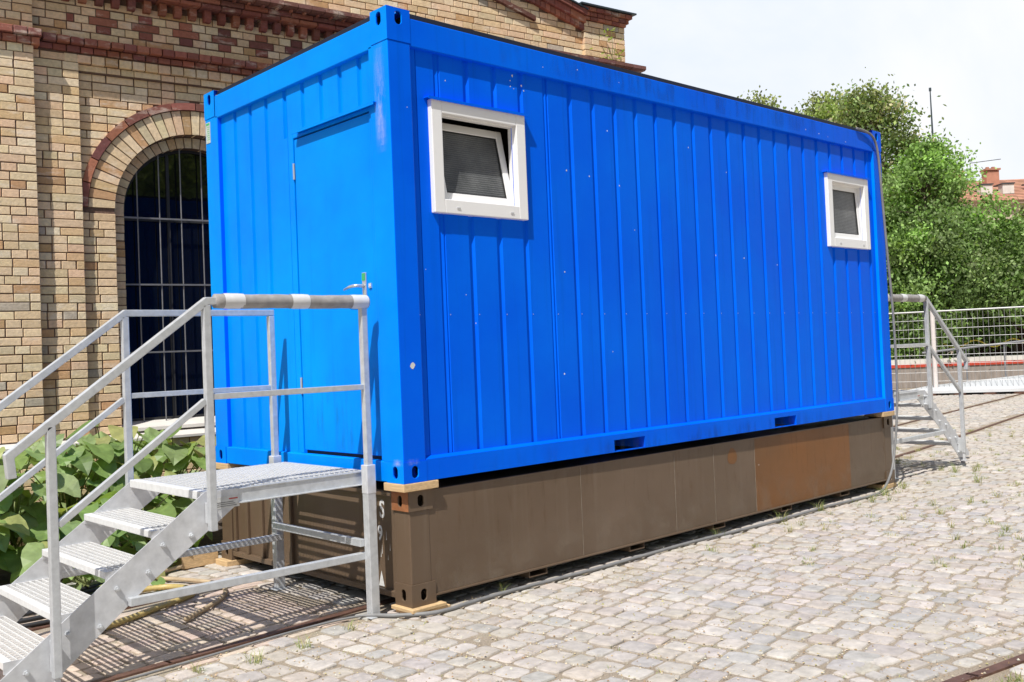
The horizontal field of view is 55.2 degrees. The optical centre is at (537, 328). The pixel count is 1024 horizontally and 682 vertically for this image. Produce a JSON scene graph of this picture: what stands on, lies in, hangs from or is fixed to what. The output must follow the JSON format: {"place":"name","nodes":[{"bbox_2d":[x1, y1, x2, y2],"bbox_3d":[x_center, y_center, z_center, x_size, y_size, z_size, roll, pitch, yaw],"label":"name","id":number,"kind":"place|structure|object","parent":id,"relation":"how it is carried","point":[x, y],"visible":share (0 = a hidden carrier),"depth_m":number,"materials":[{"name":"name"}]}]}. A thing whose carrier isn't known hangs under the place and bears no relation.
{"place":"outdoors","nodes":[
{"label":"outdoors","id":0,"kind":"place"},
{"bbox_2d":[0,353,1023,681],"bbox_3d":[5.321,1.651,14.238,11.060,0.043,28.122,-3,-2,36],"label":"cobble paving","id":1,"kind":"structure","parent":0,"point":[136,637],"depth_m":5.72,"materials":[{"name":"stone"}]},
{"bbox_2d":[21,611,36,617],"bbox_3d":[-3.293,1.781,6.131,0.344,0.050,1.700,-4,-2,43],"label":"black cable","id":2,"kind":"object","parent":1,"relation":"on","point":[29,613],"visible":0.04,"depth_m":6.05,"materials":[{"name":"rubber"}]},
{"bbox_2d":[16,615,45,623],"bbox_3d":[-3.198,1.779,6.048,0.378,0.043,1.708,-4,-2,40],"label":"black cable","id":3,"kind":"object","parent":1,"relation":"on","point":[29,619],"visible":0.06,"depth_m":5.93,"materials":[{"name":"rubber"}]},
{"bbox_2d":[20,619,49,627],"bbox_3d":[-3.139,1.779,5.988,0.435,0.033,1.707,-4,-2,40],"label":"black cable","id":4,"kind":"object","parent":1,"relation":"on","point":[36,623],"visible":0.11,"depth_m":5.85,"materials":[{"name":"rubber"}]},
{"bbox_2d":[10,498,148,583],"bbox_3d":[-3.272,1.560,6.966,0.872,0.640,0.968,-2,-1,-7],"label":"leafy plant","id":5,"kind":"object","parent":1,"relation":"on","point":[31,554],"visible":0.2,"depth_m":6.83,"materials":[{"name":"green plant"}]},
{"bbox_2d":[75,582,104,590],"bbox_3d":[-3.475,1.780,6.308,1.697,0.080,0.299,-1,-2,-44],"label":"black cable","id":6,"kind":"object","parent":1,"relation":"on","point":[90,586],"visible":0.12,"depth_m":6.67,"materials":[{"name":"rubber"}]},
{"bbox_2d":[82,586,99,593],"bbox_3d":[-3.390,1.779,6.229,0.338,0.071,1.699,-4,-2,44],"label":"black cable","id":7,"kind":"object","parent":1,"relation":"on","point":[91,590],"visible":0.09,"depth_m":6.57,"materials":[{"name":"rubber"}]},
{"bbox_2d":[22,567,165,590],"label":"leafy plant","id":8,"kind":"object","parent":1,"relation":"on","point":[80,581],"visible":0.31,"depth_m":6.63,"materials":[{"name":"green plant"}]},
{"bbox_2d":[9,584,195,655],"bbox_3d":[-2.622,1.746,5.846,0.609,0.050,1.740,-3,-1,6],"label":"ribbed hose","id":9,"kind":"object","parent":1,"relation":"on","point":[135,616],"visible":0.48,"depth_m":6.15,"materials":[{"name":"yellow plastic"}]},
{"bbox_2d":[0,519,222,585],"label":"soil","id":10,"kind":"structure","parent":1,"relation":"on","point":[5,575],"depth_m":8.31,"materials":[{"name":"brown soil"}]},
{"bbox_2d":[0,465,29,570],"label":"leafy plant","id":11,"kind":"object","parent":10,"relation":"on","point":[13,521],"visible":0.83,"depth_m":6.89,"materials":[{"name":"green plant"}]},
{"bbox_2d":[0,447,80,572],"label":"leafy plant","id":12,"kind":"object","parent":10,"relation":"on","point":[34,516],"visible":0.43,"depth_m":7.28,"materials":[{"name":"green plant"}]},
{"bbox_2d":[16,431,115,543],"bbox_3d":[-4.018,1.402,8.308,1.073,0.983,1.015,-1,-2,-44],"label":"leafy plant","id":13,"kind":"object","parent":10,"relation":"on","point":[40,476],"visible":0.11,"depth_m":8.16,"materials":[{"name":"green plant"}]},
{"bbox_2d":[14,433,147,547],"bbox_3d":[-3.646,1.342,7.764,0.902,1.046,1.064,-3,-1,11],"label":"leafy plant","id":14,"kind":"object","parent":10,"relation":"on","point":[103,467],"visible":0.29,"depth_m":7.64,"materials":[{"name":"green plant"}]},
{"bbox_2d":[65,420,174,546],"bbox_3d":[-3.520,1.315,8.203,0.896,1.110,1.139,-1,-2,-44],"label":"leafy plant","id":15,"kind":"object","parent":10,"relation":"on","point":[149,467],"visible":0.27,"depth_m":8.07,"materials":[{"name":"green plant"}]},
{"bbox_2d":[79,474,204,562],"bbox_3d":[-3.037,1.470,7.525,1.143,0.730,0.955,-1,-2,-44],"label":"leafy plant","id":16,"kind":"object","parent":10,"relation":"on","point":[168,509],"visible":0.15,"depth_m":7.36,"materials":[{"name":"green plant"}]},
{"bbox_2d":[133,430,216,505],"bbox_3d":[-3.306,1.384,8.912,0.755,0.991,1.162,-2,-1,-8],"label":"leafy plant","id":17,"kind":"object","parent":10,"relation":"on","point":[201,450],"visible":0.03,"depth_m":8.76,"materials":[{"name":"green plant"}]},
{"bbox_2d":[133,426,218,539],"bbox_3d":[-3.093,1.335,8.260,1.063,1.037,0.954,-2,-2,-25],"label":"leafy plant","id":18,"kind":"object","parent":10,"relation":"on","point":[175,455],"visible":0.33,"depth_m":8.12,"materials":[{"name":"green plant"}]},
{"bbox_2d":[0,293,379,681],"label":"steel stairs","id":19,"kind":"structure","parent":1,"relation":"on","point":[80,622],"depth_m":5.32,"materials":[{"name":"grey metal"}]},
{"bbox_2d":[155,565,227,621],"bbox_3d":[-2.318,1.751,6.594,0.389,0.039,1.610,-2,-2,-29],"label":"hose","id":20,"kind":"object","parent":1,"relation":"on","point":[205,607],"visible":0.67,"depth_m":6.77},
{"bbox_2d":[173,551,255,569],"bbox_3d":[-2.471,1.757,7.478,0.490,0.095,0.380,-1,-2,-44],"label":"wooden block","id":21,"kind":"object","parent":1,"relation":"on","point":[194,561],"depth_m":7.42,"materials":[{"name":"brown wood"}]},
{"bbox_2d":[0,0,645,546],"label":"brick building","id":22,"kind":"structure","parent":1,"relation":"on","point":[104,216],"depth_m":9.28,"materials":[{"name":"beige brick"}]},
{"bbox_2d":[121,149,215,430],"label":"window","id":23,"kind":"structure","parent":22,"relation":"in","point":[167,249],"depth_m":9.67,"materials":[{"name":"black glass"}]},
{"bbox_2d":[590,27,623,58],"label":"wall weed","id":24,"kind":"object","parent":22,"relation":"attached to","point":[612,44],"depth_m":12.51,"materials":[{"name":"green plant"}]},
{"bbox_2d":[391,600,450,613],"bbox_3d":[-0.700,1.670,5.880,0.288,0.042,0.220,-1,-2,-44],"label":"wooden block","id":25,"kind":"object","parent":1,"relation":"on","point":[438,604],"depth_m":5.81,"materials":[{"name":"brown wood"}]},
{"bbox_2d":[27,394,1020,630],"bbox_3d":[4.727,1.704,15.212,0.400,0.034,31.239,-3,-2,39],"label":"rail","id":26,"kind":"object","parent":1,"relation":"on","point":[35,628],"visible":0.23,"depth_m":6.42,"materials":[{"name":"brown metal"}]},
{"bbox_2d":[219,416,894,607],"bbox_3d":[0.590,1.321,8.742,6.073,0.688,2.447,-1,-2,-44],"label":"brown container","id":27,"kind":"object","parent":1,"relation":"on","point":[450,534],"visible":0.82,"depth_m":6.85,"materials":[{"name":"metal"}]},
{"bbox_2d":[216,462,246,468],"bbox_3d":[-2.313,1.043,7.502,0.248,0.047,0.212,-1,-2,-44],"label":"wooden block","id":28,"kind":"object","parent":27,"relation":"on","point":[223,465],"depth_m":7.39,"materials":[{"name":"brown wood"}]},
{"bbox_2d":[384,479,438,492],"bbox_3d":[-0.760,0.939,5.871,0.257,0.047,0.207,-1,-2,-44],"label":"wooden block","id":29,"kind":"object","parent":27,"relation":"on","point":[412,487],"depth_m":5.79,"materials":[{"name":"brown wood"}]},
{"bbox_2d":[204,5,893,483],"bbox_3d":[0.497,-0.488,8.703,6.124,2.832,2.463,-1,-2,-44],"label":"blue container","id":30,"kind":"object","parent":27,"relation":"on","point":[536,255],"visible":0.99,"depth_m":6.85,"materials":[{"name":"metal"}]},
{"bbox_2d":[293,113,381,455],"bbox_3d":[-1.326,-0.251,6.259,0.106,2.094,0.921,-1,-2,-44],"label":"door","id":31,"kind":"structure","parent":30,"relation":"in","point":[332,165],"depth_m":6.26,"materials":[{"name":"blue paint"}]},
{"bbox_2d":[424,95,528,220],"bbox_3d":[-0.543,-1.053,6.443,0.880,0.900,0.572,-1,-2,-44],"label":"window","id":32,"kind":"structure","parent":30,"relation":"in","point":[471,150],"depth_m":6.32,"materials":[{"name":"white plastic"}]},
{"bbox_2d":[115,127,898,681],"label":"cable","id":33,"kind":"object","parent":30,"relation":"hanging from","point":[427,613],"visible":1,"depth_m":6.91,"materials":[{"name":"grey rubber"}]},
{"bbox_2d":[822,170,870,249],"bbox_3d":[2.980,-1.132,9.499,0.825,0.710,0.138,-1,-2,-44],"label":"window","id":34,"kind":"structure","parent":30,"relation":"in","point":[844,206],"depth_m":9.52,"materials":[{"name":"white plastic"}]},
{"bbox_2d":[864,411,894,416],"bbox_3d":[3.453,0.860,9.891,0.240,0.047,0.208,-1,-2,-44],"label":"wooden block","id":35,"kind":"object","parent":27,"relation":"on","point":[885,414],"depth_m":9.80,"materials":[{"name":"brown wood"}]},
{"bbox_2d":[91,413,1023,681],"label":"rail","id":36,"kind":"object","parent":1,"relation":"on","point":[215,649],"visible":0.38,"depth_m":5.40,"materials":[{"name":"brown metal"}]},
{"bbox_2d":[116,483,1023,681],"bbox_3d":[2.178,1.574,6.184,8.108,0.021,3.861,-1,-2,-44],"label":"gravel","id":37,"kind":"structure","parent":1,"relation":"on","point":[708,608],"depth_m":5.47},
{"bbox_2d":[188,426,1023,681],"bbox_3d":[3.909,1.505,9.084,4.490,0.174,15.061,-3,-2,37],"label":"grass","id":38,"kind":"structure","parent":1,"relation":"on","point":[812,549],"depth_m":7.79,"materials":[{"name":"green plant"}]},
{"bbox_2d":[737,85,786,108],"bbox_3d":[8.941,-3.824,38.709,4.446,11.793,4.286,-1,-2,-44],"label":"broadleaf tree","id":39,"kind":"object","parent":1,"relation":"on","point":[762,100],"visible":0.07,"depth_m":38.86,"materials":[{"name":"green plant"}]},
{"bbox_2d":[789,83,898,173],"bbox_3d":[10.789,-3.641,35.746,5.628,11.132,5.731,-2,-1,4],"label":"broadleaf tree","id":40,"kind":"object","parent":1,"relation":"on","point":[817,103],"visible":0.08,"depth_m":35.78,"materials":[{"name":"green plant"}]},
{"bbox_2d":[866,482,896,488],"bbox_3d":[3.493,1.593,9.943,0.250,0.042,0.200,-1,-2,-44],"label":"wooden block","id":41,"kind":"object","parent":1,"relation":"on","point":[881,486],"depth_m":9.87,"materials":[{"name":"brown wood"}]},
{"bbox_2d":[818,67,973,352],"bbox_3d":[11.831,-3.517,33.774,5.961,10.702,5.954,-3,-2,25],"label":"broadleaf tree","id":42,"kind":"object","parent":1,"relation":"on","point":[876,111],"visible":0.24,"depth_m":33.12,"materials":[{"name":"green plant"}]},
{"bbox_2d":[889,311,932,389],"bbox_3d":[8.519,0.708,25.978,3.562,2.162,0.600,-3,-2,25],"label":"fence panel","id":43,"kind":"object","parent":1,"relation":"on","point":[918,329],"visible":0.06,"depth_m":25.43,"materials":[{"name":"metal"}]},
{"bbox_2d":[859,294,968,478],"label":"steel stairs","id":44,"kind":"structure","parent":1,"relation":"on","point":[938,417],"depth_m":10.96,"materials":[{"name":"grey metal"}]},
{"bbox_2d":[883,190,952,359],"bbox_3d":[10.624,-1.361,31.097,4.898,6.390,5.390,-3,-1,15],"label":"bush","id":45,"kind":"object","parent":1,"relation":"on","point":[899,339],"visible":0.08,"depth_m":29.74,"materials":[{"name":"green plant"}]},
{"bbox_2d":[930,311,937,387],"bbox_3d":[10.185,0.599,25.133,0.112,2.200,0.112,-1,-2,-44],"label":"post","id":46,"kind":"object","parent":1,"relation":"on","point":[933,341],"visible":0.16,"depth_m":25.09,"materials":[{"name":"white metal"}]},
{"bbox_2d":[882,132,1023,357],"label":"feathery tree","id":47,"kind":"object","parent":1,"relation":"on","point":[927,164],"visible":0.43,"depth_m":30.04,"materials":[{"name":"green plant"}]},
{"bbox_2d":[885,191,1023,365],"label":"bush","id":48,"kind":"object","parent":1,"relation":"on","point":[943,244],"visible":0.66,"depth_m":29.07,"materials":[{"name":"green plant"}]},
{"bbox_2d":[891,354,1023,388],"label":"loading platform","id":49,"kind":"structure","parent":1,"relation":"on","point":[907,381],"depth_m":28.78,"materials":[{"name":"concrete"}]},
{"bbox_2d":[908,338,1023,349],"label":"rope","id":50,"kind":"object","parent":49,"relation":"attached to","point":[977,340],"visible":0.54,"depth_m":29.55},
{"bbox_2d":[910,340,1023,395],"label":"ramp","id":51,"kind":"structure","parent":1,"relation":"on","point":[994,386],"depth_m":24.88,"materials":[{"name":"metal"}]},
{"bbox_2d":[929,306,1023,394],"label":"fence panel","id":52,"kind":"object","parent":1,"relation":"on","point":[982,309],"visible":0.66,"depth_m":24.73,"materials":[{"name":"metal"}]},
{"bbox_2d":[936,209,1023,355],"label":"bush","id":53,"kind":"object","parent":1,"relation":"on","point":[1017,235],"visible":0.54,"depth_m":29.08,"materials":[{"name":"green plant"}]},
{"bbox_2d":[942,653,1023,681],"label":"rail","id":54,"kind":"object","parent":1,"relation":"on","point":[991,669],"visible":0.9,"depth_m":4.41,"materials":[{"name":"brown metal"}]},
{"bbox_2d":[999,197,1023,238],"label":"bush","id":55,"kind":"object","parent":1,"relation":"on","point":[1021,208],"visible":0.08,"depth_m":31.09,"materials":[{"name":"green plant"}]},
{"bbox_2d":[575,0,1023,189],"label":"sky","id":56,"kind":"structure","parent":0,"point":[969,53],"materials":[{"name":"white"}]},
{"bbox_2d":[929,88,933,140],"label":"lightning rod","id":57,"kind":"object","parent":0,"point":[931,113],"visible":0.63,"depth_m":59.93,"materials":[{"name":"grey metal"}]},
{"bbox_2d":[951,159,1023,352],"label":"house","id":58,"kind":"structure","parent":0,"point":[991,182],"depth_m":81.87,"materials":[{"name":"brick"}]},
{"bbox_2d":[962,311,1023,355],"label":"bush","id":59,"kind":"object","parent":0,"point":[1007,348],"depth_m":30.60,"materials":[{"name":"green plant"}]}
]}

